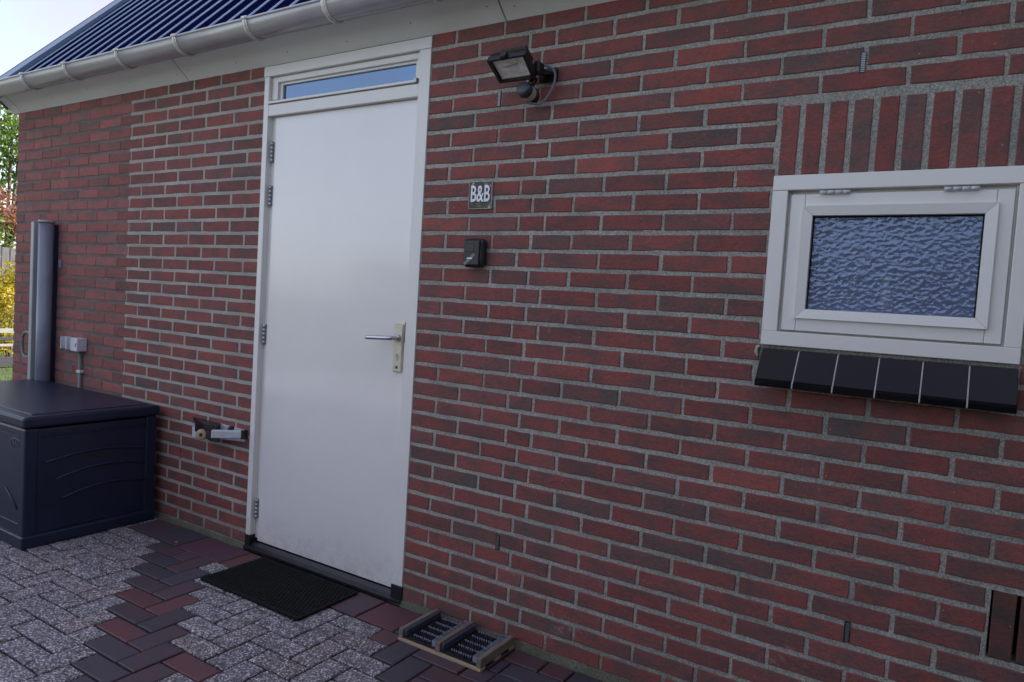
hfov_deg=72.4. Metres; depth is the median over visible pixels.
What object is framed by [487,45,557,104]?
floodlight
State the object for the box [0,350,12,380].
grass
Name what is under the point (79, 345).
outdoor socket
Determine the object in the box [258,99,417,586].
door leaf
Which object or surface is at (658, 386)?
brick house
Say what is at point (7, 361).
garden railing
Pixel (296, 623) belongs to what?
grit
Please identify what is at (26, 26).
sky
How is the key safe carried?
attached to the brick house
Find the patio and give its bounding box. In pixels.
[0,517,601,681]
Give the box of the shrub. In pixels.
[0,260,15,356]
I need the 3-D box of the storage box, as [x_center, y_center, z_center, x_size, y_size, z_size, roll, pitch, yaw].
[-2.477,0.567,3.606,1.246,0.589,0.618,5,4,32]
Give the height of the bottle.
0.096 m
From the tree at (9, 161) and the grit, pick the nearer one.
the grit
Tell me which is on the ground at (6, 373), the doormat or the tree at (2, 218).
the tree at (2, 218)
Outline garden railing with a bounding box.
[0,328,13,365]
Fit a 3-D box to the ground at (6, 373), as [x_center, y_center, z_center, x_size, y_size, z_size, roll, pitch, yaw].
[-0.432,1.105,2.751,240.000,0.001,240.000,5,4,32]
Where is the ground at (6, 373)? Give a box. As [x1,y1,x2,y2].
[0,342,399,605]
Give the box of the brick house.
[0,0,1023,681]
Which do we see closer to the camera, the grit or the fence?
the grit
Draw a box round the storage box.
[0,379,159,549]
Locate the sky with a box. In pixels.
[0,0,113,248]
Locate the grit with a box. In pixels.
[1,519,606,680]
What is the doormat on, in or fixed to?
on the patio
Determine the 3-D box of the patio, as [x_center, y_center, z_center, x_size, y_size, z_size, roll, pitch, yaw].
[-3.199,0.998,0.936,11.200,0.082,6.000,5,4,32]
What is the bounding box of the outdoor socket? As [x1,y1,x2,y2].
[60,336,86,387]
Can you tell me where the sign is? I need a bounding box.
[468,181,493,208]
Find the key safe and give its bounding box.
[463,239,486,267]
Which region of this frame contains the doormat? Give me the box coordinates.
[200,557,357,620]
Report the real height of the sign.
0.099 m
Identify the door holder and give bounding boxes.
[192,417,247,442]
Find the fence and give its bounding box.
[0,246,15,335]
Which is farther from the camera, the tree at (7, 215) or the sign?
the tree at (7, 215)
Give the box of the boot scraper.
[398,608,513,671]
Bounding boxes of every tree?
[0,104,18,280]
[0,186,16,247]
[0,205,15,261]
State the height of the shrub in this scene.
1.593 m
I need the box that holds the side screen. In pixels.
[21,220,61,381]
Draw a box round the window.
[760,165,1023,364]
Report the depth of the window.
1.88 m
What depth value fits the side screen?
4.09 m
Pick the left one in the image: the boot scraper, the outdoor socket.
the outdoor socket

